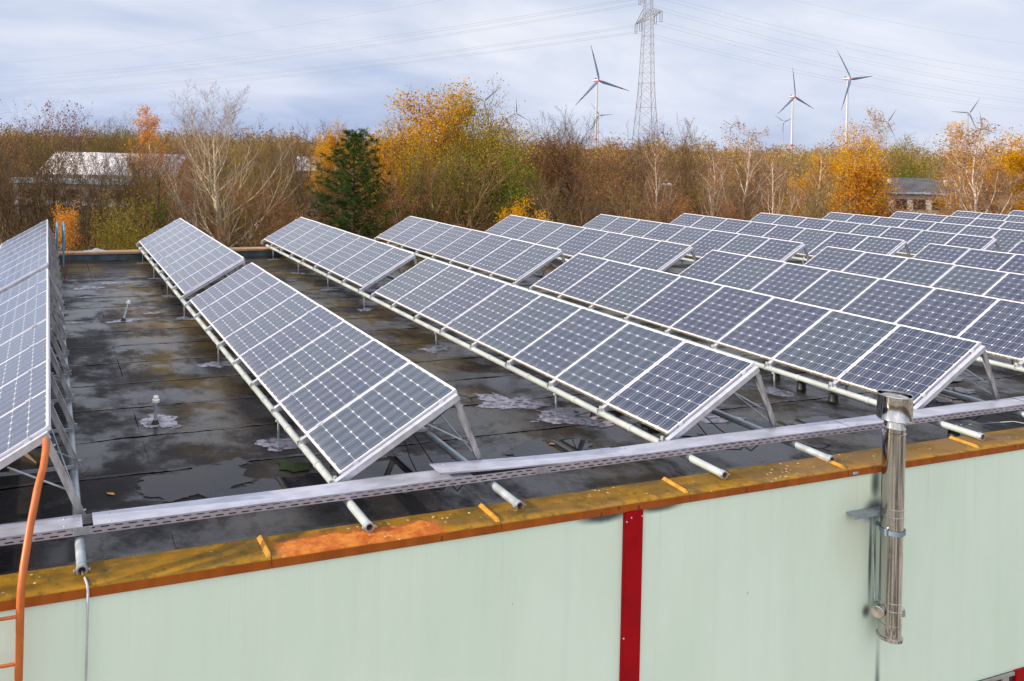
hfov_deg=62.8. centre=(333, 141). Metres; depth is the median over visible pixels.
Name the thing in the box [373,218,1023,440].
panel rack
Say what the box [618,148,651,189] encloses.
brown tree
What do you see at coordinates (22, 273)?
solar panel
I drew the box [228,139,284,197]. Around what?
russet tree
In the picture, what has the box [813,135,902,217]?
birch tree
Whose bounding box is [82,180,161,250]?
leafy tree
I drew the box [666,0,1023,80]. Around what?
power line
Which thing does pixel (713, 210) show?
shrub
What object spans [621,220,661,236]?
solar panel
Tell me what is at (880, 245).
solar panel
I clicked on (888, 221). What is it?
solar panel
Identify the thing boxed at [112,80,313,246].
bare tree
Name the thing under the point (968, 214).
solar panel
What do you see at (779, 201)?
leafy tree
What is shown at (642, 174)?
bare tree
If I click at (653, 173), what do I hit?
russet tree
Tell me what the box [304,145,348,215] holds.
brown tree
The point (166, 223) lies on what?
undergrowth
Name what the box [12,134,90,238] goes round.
bare tree
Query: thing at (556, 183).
russet tree
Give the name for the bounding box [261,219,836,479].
panel rack
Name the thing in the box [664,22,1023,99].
power line
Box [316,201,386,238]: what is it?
shrub
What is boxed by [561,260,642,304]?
solar panel
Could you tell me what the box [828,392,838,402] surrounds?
conductor block
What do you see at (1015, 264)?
solar panel
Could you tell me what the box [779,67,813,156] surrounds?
wind turbine
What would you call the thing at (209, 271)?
solar panel
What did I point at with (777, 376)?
conductor block
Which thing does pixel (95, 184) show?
bare tree
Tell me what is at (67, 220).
birch tree
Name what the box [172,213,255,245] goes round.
shrub
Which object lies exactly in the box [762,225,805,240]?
solar panel
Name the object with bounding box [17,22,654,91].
power line
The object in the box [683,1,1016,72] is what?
power line
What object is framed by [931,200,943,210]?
window
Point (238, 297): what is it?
solar panel
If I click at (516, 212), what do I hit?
maple tree
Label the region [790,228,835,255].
solar panel
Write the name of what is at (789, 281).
solar panel
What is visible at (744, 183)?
brown tree
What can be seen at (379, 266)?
solar panel
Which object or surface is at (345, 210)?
russet tree
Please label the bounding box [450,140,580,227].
green tree
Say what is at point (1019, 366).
panel rack
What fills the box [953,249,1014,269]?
solar panel
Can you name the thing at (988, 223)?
solar panel
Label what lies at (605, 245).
solar panel
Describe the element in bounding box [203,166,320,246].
russet tree
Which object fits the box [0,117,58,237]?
brown tree
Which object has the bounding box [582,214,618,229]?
solar panel
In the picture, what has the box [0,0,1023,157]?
sky
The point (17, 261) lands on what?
solar panel
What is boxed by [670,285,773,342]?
solar panel
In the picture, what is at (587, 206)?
bare tree
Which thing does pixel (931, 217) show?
solar panel
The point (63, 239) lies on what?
hoop rail
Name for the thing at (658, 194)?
bare tree
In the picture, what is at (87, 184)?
bare tree
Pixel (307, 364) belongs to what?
solar panel
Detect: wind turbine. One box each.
[467,87,499,137]
[506,100,528,136]
[575,47,628,154]
[592,105,612,147]
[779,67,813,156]
[837,51,870,151]
[882,110,895,148]
[950,98,979,152]
[972,111,993,147]
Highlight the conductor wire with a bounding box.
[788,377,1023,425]
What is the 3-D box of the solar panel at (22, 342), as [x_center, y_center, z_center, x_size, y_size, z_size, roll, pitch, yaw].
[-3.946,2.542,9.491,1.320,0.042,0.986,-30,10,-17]
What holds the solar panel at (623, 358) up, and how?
on the panel rack at (708, 408)
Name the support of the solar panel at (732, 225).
on the panel rack at (898, 248)
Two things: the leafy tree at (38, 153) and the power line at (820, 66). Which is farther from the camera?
the power line at (820, 66)
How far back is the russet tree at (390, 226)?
43.31 m
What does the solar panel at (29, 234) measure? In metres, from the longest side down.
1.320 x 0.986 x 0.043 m
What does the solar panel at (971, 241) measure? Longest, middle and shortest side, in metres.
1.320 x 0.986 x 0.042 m
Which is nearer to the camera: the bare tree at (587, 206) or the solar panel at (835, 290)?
the solar panel at (835, 290)
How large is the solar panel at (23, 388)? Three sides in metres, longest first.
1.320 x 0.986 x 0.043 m
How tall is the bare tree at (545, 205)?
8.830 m
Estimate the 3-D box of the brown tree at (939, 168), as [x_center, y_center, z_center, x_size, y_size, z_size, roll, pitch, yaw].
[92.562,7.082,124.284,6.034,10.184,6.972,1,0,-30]
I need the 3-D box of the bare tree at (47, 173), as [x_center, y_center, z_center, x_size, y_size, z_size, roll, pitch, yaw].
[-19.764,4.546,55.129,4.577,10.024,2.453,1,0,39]
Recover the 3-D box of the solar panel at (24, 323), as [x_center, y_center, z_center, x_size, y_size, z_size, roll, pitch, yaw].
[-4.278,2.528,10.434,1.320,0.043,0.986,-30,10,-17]
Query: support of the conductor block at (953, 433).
on the industrial building
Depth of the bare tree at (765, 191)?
56.14 m
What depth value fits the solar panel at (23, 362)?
8.64 m
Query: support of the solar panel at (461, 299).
on the panel rack at (708, 408)
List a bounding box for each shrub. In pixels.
[33,193,157,250]
[128,189,268,246]
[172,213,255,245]
[212,203,263,246]
[214,205,326,247]
[232,185,362,246]
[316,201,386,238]
[451,201,519,230]
[464,201,580,230]
[523,191,603,225]
[667,198,755,219]
[758,196,819,217]
[889,200,956,214]
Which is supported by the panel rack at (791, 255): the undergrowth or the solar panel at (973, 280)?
the solar panel at (973, 280)
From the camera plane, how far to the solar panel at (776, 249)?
20.88 m
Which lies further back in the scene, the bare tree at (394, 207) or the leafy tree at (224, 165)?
the leafy tree at (224, 165)
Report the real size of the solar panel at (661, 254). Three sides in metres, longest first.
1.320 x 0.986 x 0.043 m
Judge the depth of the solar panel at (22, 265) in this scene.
15.84 m
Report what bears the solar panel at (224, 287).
attached to the panel rack at (440, 409)
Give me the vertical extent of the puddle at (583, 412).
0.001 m
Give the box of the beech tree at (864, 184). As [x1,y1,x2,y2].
[796,152,918,218]
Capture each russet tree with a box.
[0,130,29,185]
[112,132,241,233]
[156,159,241,236]
[159,130,227,216]
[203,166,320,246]
[221,141,267,228]
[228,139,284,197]
[267,148,327,220]
[283,140,322,187]
[290,179,380,235]
[319,128,440,242]
[364,187,457,242]
[465,107,577,220]
[495,126,612,222]
[528,154,586,223]
[539,131,661,224]
[612,183,706,222]
[636,149,675,199]
[644,187,717,222]
[663,159,733,216]
[709,195,793,219]
[819,189,942,217]
[832,154,926,214]
[841,184,971,215]
[920,158,955,178]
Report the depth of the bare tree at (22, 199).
39.41 m
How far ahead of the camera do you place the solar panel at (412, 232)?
24.06 m
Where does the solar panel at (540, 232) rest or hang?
on the panel rack at (1019, 366)
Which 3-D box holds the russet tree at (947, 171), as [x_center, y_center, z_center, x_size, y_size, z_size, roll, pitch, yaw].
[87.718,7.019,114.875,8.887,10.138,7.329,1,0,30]
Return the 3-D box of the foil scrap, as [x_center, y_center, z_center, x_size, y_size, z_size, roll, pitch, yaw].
[-6.559,2.962,22.253,0.600,0.084,0.200,1,0,-19]
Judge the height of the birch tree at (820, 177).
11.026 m
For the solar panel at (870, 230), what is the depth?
26.17 m
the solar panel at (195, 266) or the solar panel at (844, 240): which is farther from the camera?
the solar panel at (844, 240)
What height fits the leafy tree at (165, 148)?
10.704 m
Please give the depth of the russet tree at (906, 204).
42.64 m
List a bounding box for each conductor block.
[771,373,780,379]
[796,381,806,389]
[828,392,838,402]
[947,429,959,436]
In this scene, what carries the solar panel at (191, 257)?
on the panel rack at (440, 409)
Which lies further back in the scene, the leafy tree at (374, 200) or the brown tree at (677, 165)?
the brown tree at (677, 165)
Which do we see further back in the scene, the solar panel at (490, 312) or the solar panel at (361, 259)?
the solar panel at (361, 259)
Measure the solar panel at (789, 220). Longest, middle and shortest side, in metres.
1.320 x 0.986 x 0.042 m
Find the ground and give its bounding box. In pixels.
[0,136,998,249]
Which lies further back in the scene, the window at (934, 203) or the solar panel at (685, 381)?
the window at (934, 203)
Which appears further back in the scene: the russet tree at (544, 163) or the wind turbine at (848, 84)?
the wind turbine at (848, 84)
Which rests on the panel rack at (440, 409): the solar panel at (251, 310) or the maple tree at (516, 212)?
the solar panel at (251, 310)
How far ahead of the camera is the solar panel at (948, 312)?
13.38 m
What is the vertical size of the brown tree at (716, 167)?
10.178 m
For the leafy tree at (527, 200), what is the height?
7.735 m
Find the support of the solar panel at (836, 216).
on the panel rack
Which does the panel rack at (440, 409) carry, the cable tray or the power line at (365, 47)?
the cable tray
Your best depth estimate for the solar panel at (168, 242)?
20.74 m
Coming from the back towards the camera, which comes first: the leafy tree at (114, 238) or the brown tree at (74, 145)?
the brown tree at (74, 145)
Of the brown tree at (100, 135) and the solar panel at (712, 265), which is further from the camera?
the brown tree at (100, 135)
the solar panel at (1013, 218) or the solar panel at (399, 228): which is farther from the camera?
the solar panel at (1013, 218)
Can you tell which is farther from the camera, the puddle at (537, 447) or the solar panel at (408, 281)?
the solar panel at (408, 281)
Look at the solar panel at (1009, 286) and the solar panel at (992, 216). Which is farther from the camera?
the solar panel at (992, 216)
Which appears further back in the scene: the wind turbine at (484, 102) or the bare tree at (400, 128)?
the wind turbine at (484, 102)
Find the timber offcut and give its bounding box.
[24,449,40,463]
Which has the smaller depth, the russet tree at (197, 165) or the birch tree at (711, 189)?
the birch tree at (711, 189)
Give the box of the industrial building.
[0,244,1023,680]
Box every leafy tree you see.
[15,135,61,175]
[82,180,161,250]
[85,133,117,152]
[86,113,149,153]
[146,136,190,173]
[184,168,260,246]
[202,139,243,211]
[223,133,307,236]
[360,143,403,232]
[366,117,484,223]
[371,130,500,236]
[422,73,540,224]
[438,101,556,231]
[501,187,547,214]
[568,148,592,194]
[673,170,743,218]
[751,174,798,214]
[798,151,847,185]
[857,128,940,178]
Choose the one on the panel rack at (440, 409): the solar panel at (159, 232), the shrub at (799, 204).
the solar panel at (159, 232)
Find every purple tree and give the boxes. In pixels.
[0,97,95,222]
[31,98,94,227]
[52,113,103,151]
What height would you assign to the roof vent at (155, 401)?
0.339 m
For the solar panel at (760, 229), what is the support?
on the panel rack at (898, 248)
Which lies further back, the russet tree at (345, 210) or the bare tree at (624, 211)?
the russet tree at (345, 210)
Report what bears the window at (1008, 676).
in the industrial building
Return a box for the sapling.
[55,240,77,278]
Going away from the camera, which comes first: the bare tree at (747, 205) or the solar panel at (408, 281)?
the solar panel at (408, 281)
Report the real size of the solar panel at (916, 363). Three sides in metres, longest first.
1.320 x 0.986 x 0.042 m
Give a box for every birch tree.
[49,196,82,250]
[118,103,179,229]
[638,135,684,222]
[688,141,737,216]
[699,118,782,219]
[734,148,771,200]
[744,144,817,216]
[772,154,787,197]
[785,138,846,217]
[811,117,899,217]
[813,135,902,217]
[832,104,898,214]
[919,119,1023,215]
[919,127,1018,214]
[928,116,1023,215]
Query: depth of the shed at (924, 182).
80.49 m
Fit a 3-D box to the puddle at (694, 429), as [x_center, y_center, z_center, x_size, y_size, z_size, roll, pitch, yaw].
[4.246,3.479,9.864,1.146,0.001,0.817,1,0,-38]
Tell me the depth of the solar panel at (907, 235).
25.22 m
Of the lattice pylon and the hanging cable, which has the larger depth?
the lattice pylon
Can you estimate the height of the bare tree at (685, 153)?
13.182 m
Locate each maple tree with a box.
[300,118,363,220]
[320,78,521,231]
[493,193,552,222]
[779,146,848,216]
[925,122,1023,215]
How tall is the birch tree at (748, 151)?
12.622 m
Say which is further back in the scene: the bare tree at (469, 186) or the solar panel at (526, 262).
the bare tree at (469, 186)
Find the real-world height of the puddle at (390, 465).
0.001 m
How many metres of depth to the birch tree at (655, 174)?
51.35 m
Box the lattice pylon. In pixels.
[630,0,662,179]
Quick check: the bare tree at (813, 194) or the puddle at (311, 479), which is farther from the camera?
the bare tree at (813, 194)
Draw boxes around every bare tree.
[0,125,99,250]
[0,126,82,242]
[0,147,29,243]
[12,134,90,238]
[27,141,62,225]
[39,128,149,250]
[63,126,188,249]
[79,146,115,241]
[106,144,167,237]
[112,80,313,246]
[119,141,212,236]
[205,141,243,229]
[259,121,317,216]
[297,119,370,158]
[298,164,357,224]
[373,155,443,241]
[378,172,413,241]
[383,117,417,165]
[383,158,448,222]
[411,153,526,229]
[428,150,513,230]
[436,154,468,217]
[453,169,491,229]
[454,157,494,227]
[511,172,586,224]
[515,108,595,212]
[517,153,566,222]
[525,104,636,225]
[558,167,602,226]
[558,174,657,226]
[560,177,622,225]
[584,114,687,219]
[601,179,660,221]
[602,178,656,218]
[629,168,675,221]
[638,114,729,223]
[641,167,689,222]
[676,175,704,214]
[701,148,797,219]
[717,178,754,218]
[720,169,765,220]
[735,161,782,219]
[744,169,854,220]
[799,174,825,218]
[807,181,833,218]
[820,189,864,214]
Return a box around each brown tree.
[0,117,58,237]
[1,134,51,176]
[40,139,91,154]
[79,118,122,152]
[156,141,193,177]
[241,130,313,231]
[267,145,302,187]
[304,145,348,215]
[440,196,496,231]
[557,152,630,219]
[581,165,653,214]
[592,160,643,211]
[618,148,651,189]
[655,159,696,211]
[663,155,699,196]
[669,152,692,180]
[671,154,752,214]
[703,153,730,196]
[731,161,802,217]
[753,151,790,195]
[786,164,835,207]
[918,157,953,178]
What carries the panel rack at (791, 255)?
on the industrial building
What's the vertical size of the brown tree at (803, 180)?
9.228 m
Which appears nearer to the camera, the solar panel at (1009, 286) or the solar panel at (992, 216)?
the solar panel at (1009, 286)
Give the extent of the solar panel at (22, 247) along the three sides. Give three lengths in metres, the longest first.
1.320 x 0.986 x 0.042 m
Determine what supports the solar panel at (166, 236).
on the panel rack at (440, 409)
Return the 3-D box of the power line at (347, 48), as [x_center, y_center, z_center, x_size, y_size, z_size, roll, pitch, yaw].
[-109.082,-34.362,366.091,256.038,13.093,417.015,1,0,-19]
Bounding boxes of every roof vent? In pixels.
[121,300,130,321]
[151,395,159,424]
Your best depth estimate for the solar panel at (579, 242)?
22.45 m
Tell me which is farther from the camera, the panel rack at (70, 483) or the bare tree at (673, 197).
the bare tree at (673, 197)
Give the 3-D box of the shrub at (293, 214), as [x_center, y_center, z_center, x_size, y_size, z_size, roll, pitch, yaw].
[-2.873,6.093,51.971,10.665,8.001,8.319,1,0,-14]
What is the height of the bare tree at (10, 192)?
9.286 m
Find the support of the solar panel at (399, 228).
on the panel rack at (935, 391)
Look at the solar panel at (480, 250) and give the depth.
20.29 m
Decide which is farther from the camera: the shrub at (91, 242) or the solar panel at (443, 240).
the shrub at (91, 242)
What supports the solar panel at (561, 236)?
on the panel rack at (1019, 366)
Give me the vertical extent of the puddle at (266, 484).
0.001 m
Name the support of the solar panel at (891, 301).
on the panel rack at (1019, 366)
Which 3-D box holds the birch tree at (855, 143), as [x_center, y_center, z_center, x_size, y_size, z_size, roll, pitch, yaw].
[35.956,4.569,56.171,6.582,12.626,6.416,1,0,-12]
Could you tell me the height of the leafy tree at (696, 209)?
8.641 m
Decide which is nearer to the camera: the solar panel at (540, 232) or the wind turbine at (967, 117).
the solar panel at (540, 232)
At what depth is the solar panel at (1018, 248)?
22.13 m
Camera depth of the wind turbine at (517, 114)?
2729.74 m
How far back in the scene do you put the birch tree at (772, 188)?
52.02 m
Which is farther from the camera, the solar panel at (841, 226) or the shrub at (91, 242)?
the shrub at (91, 242)
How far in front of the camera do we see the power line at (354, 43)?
260.39 m
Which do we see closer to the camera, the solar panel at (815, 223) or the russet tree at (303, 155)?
the solar panel at (815, 223)
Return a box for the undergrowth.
[0,201,641,250]
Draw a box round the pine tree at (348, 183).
[296,127,409,242]
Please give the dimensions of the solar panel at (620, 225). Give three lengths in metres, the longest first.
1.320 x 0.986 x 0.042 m
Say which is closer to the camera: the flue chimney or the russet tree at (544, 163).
the flue chimney
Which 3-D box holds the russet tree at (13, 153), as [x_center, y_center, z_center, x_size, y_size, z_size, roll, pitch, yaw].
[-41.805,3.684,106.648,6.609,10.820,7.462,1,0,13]
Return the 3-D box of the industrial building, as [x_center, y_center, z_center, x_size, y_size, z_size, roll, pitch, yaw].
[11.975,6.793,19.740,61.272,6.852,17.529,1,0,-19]
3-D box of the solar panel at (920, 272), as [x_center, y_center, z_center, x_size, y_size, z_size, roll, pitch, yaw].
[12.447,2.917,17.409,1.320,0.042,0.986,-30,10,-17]
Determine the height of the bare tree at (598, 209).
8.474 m
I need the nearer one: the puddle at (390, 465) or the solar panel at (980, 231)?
the puddle at (390, 465)
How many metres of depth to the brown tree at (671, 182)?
83.84 m
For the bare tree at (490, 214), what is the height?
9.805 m
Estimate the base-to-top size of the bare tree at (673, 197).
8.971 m
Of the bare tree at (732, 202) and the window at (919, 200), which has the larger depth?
the window at (919, 200)
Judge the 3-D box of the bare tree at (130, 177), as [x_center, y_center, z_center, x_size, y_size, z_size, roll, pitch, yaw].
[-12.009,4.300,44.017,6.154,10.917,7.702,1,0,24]
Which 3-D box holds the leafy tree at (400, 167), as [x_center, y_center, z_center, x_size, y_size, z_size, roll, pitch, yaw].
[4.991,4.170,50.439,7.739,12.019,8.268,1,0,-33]
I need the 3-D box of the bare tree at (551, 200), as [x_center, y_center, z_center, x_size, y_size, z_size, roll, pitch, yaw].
[9.736,5.384,38.209,3.020,9.717,5.635,1,0,8]
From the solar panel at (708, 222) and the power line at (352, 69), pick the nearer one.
the solar panel at (708, 222)
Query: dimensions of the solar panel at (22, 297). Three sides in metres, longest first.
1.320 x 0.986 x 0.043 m
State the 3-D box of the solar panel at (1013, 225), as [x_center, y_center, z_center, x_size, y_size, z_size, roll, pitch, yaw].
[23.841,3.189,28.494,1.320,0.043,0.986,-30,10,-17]
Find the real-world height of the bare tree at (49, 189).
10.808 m
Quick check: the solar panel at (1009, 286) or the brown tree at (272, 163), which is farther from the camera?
the brown tree at (272, 163)
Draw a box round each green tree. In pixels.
[107,156,188,249]
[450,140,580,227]
[586,151,629,210]
[889,156,946,178]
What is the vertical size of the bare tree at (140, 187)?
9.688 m
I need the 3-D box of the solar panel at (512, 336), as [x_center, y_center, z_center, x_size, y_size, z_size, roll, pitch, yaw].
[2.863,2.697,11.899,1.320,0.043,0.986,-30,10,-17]
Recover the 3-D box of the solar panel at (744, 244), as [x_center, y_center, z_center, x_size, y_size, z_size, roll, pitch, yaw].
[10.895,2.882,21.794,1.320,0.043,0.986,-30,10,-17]
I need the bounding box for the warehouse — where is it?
[12,152,186,219]
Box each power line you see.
[0,0,619,77]
[0,33,634,96]
[2,24,652,93]
[3,2,643,84]
[12,0,630,80]
[13,5,634,85]
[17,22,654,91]
[20,31,637,94]
[636,33,1015,110]
[642,5,1015,90]
[645,32,1018,108]
[657,6,1021,88]
[657,24,1018,102]
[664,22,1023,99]
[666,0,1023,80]
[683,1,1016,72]
[795,0,1018,43]
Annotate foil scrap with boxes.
[83,248,105,251]
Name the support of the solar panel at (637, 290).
on the panel rack at (935, 391)
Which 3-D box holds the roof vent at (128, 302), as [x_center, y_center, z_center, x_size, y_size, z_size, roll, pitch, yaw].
[-3.845,3.121,14.989,0.108,0.375,0.233,1,0,22]
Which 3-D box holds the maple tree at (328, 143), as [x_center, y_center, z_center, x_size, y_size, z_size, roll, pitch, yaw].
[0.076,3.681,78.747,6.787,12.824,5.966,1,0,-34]
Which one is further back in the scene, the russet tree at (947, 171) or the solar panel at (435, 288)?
the russet tree at (947, 171)
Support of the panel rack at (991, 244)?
on the industrial building
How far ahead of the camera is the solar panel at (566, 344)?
10.92 m
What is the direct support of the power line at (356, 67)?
attached to the lattice pylon
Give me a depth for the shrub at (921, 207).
56.62 m
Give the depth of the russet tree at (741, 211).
45.27 m
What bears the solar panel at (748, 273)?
on the panel rack at (1019, 366)
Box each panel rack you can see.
[0,222,90,574]
[136,224,525,532]
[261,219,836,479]
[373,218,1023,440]
[500,217,1023,372]
[596,216,1004,277]
[680,215,1012,264]
[756,214,1017,257]
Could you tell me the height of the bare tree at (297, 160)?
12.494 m
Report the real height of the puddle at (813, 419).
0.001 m
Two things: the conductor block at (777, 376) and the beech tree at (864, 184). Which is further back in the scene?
the beech tree at (864, 184)
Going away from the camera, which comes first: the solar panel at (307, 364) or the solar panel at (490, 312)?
the solar panel at (307, 364)
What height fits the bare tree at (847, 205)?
8.407 m
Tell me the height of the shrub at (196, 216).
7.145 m
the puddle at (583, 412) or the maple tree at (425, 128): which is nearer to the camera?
the puddle at (583, 412)
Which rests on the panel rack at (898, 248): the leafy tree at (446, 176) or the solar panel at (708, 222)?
the solar panel at (708, 222)
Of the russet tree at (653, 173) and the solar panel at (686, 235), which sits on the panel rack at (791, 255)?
the solar panel at (686, 235)
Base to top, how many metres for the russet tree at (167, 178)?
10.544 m
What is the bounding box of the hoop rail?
[56,221,64,266]
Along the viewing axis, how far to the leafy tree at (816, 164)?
128.93 m
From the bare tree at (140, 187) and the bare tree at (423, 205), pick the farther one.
the bare tree at (140, 187)
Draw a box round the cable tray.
[0,396,1023,545]
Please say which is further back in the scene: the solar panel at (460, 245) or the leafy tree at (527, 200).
the leafy tree at (527, 200)
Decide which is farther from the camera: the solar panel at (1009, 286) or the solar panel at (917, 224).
the solar panel at (917, 224)
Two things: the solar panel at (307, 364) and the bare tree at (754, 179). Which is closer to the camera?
the solar panel at (307, 364)
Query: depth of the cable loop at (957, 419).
10.16 m
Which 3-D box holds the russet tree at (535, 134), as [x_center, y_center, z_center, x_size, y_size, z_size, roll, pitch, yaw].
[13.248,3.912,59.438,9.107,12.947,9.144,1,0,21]
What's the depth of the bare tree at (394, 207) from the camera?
41.58 m
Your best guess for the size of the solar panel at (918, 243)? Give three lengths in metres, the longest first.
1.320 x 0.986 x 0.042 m
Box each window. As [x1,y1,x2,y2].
[894,199,906,209]
[913,199,925,210]
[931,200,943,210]
[979,671,1014,680]
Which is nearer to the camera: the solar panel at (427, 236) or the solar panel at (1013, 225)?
the solar panel at (427, 236)
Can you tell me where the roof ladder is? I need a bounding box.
[0,437,49,680]
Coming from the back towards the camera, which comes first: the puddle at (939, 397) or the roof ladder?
the puddle at (939, 397)
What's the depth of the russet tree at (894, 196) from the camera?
74.92 m
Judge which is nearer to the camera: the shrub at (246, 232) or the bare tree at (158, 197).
the bare tree at (158, 197)
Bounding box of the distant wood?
[0,118,1019,192]
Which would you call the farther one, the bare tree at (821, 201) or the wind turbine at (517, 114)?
the wind turbine at (517, 114)
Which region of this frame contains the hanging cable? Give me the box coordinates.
[81,571,88,680]
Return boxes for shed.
[296,156,355,223]
[816,177,1021,216]
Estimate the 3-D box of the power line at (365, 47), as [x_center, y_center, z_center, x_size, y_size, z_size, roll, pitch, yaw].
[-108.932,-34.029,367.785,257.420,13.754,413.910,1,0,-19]
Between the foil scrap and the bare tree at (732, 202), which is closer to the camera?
the foil scrap
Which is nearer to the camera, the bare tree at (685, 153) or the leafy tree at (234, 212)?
the leafy tree at (234, 212)
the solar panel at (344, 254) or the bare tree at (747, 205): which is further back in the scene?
the bare tree at (747, 205)
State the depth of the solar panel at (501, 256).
19.35 m
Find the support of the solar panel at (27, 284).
attached to the panel rack at (70, 483)
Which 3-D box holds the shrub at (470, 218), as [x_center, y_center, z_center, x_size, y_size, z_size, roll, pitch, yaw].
[6.165,6.295,35.372,7.078,8.019,9.073,1,0,-43]
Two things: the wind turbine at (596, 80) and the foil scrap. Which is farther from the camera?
the wind turbine at (596, 80)
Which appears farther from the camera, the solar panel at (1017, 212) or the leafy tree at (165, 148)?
the leafy tree at (165, 148)
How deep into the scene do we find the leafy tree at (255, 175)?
73.15 m
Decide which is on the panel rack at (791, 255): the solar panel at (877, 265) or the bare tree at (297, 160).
the solar panel at (877, 265)
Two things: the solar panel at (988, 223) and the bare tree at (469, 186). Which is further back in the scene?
the bare tree at (469, 186)
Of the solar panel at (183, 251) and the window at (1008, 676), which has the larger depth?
the solar panel at (183, 251)
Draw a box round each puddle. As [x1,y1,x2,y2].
[134,457,255,501]
[205,476,303,498]
[283,471,359,488]
[330,452,473,495]
[500,437,611,465]
[574,406,621,416]
[640,420,713,436]
[699,421,789,434]
[783,416,837,424]
[932,387,977,402]
[953,374,964,380]
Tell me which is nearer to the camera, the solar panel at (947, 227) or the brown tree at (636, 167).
the solar panel at (947, 227)
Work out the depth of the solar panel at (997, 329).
12.53 m
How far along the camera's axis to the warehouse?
97.67 m
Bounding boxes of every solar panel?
[0,219,47,247]
[0,223,47,251]
[0,227,47,256]
[0,231,47,261]
[0,236,47,267]
[0,242,48,273]
[0,248,48,280]
[0,255,48,289]
[0,268,48,304]
[0,278,48,315]
[0,289,49,328]
[0,302,49,345]
[0,319,49,363]
[0,337,49,387]
[0,360,50,416]
[0,389,50,458]
[139,218,185,245]
[143,222,190,250]
[147,225,197,256]
[152,229,204,261]
[157,234,212,268]
[163,239,222,275]
[169,245,232,284]
[176,251,243,293]
[190,263,264,310]
[199,271,280,324]
[211,281,298,338]
[223,292,318,357]
[239,305,344,377]
[257,321,373,403]
[264,217,309,243]
[273,220,321,248]
[279,339,410,434]
[282,224,333,252]
[293,227,346,258]
[304,232,360,264]
[306,362,457,474]
[316,236,376,271]
[330,241,393,278]
[345,247,414,286]
[375,258,449,302]
[377,216,422,241]
[389,219,438,245]
[395,265,476,313]
[403,222,453,249]
[418,226,471,254]
[419,274,507,326]
[434,229,490,260]
[445,284,541,341]
[452,234,511,266]
[471,239,534,273]
[476,294,581,358]
[485,215,526,235]
[493,244,561,280]
[501,218,544,238]
[512,307,628,379]
[518,221,564,243]
[533,253,608,294]
[537,224,584,247]
[555,322,685,403]
[557,228,607,256]
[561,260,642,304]
[576,232,633,257]
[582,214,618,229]
[593,267,680,315]
[601,217,639,233]
[604,236,659,263]
[606,341,754,435]
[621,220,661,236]
[629,240,691,270]
[629,276,724,328]
[643,223,685,240]
[667,226,710,244]
[669,213,703,226]
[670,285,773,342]
[679,250,746,281]
[685,230,738,257]
[690,216,726,229]
[713,218,751,232]
[713,256,786,290]
[717,297,831,360]
[718,234,769,255]
[737,221,776,236]
[748,238,803,260]
[750,213,782,223]
[751,262,829,299]
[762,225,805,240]
[772,215,807,226]
[772,310,899,380]
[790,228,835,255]
[793,270,879,310]
[796,218,833,229]
[804,246,865,270]
[808,232,868,256]
[822,212,854,221]
[822,220,860,232]
[837,325,980,405]
[841,278,934,322]
[842,252,907,278]
[846,214,879,223]
[850,223,889,236]
[852,236,904,254]
[871,217,906,226]
[879,227,922,242]
[884,258,955,286]
[889,211,921,219]
[896,230,956,255]
[896,288,998,335]
[899,219,935,229]
[913,243,970,263]
[915,214,947,221]
[927,222,967,233]
[931,265,1008,295]
[941,216,975,224]
[945,234,994,249]
[951,211,981,217]
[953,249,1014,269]
[958,225,1000,236]
[959,299,1023,361]
[969,218,1006,227]
[977,213,1009,220]
[983,272,1023,302]
[987,229,1023,252]
[997,254,1023,273]
[999,221,1023,230]
[1004,215,1023,222]
[1008,210,1023,215]
[1008,241,1023,254]
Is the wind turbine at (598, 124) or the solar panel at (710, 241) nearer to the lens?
the solar panel at (710, 241)
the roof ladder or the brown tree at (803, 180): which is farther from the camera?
the brown tree at (803, 180)
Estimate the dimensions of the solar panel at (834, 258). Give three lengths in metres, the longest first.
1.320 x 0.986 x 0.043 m
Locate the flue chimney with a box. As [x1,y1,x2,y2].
[846,389,913,643]

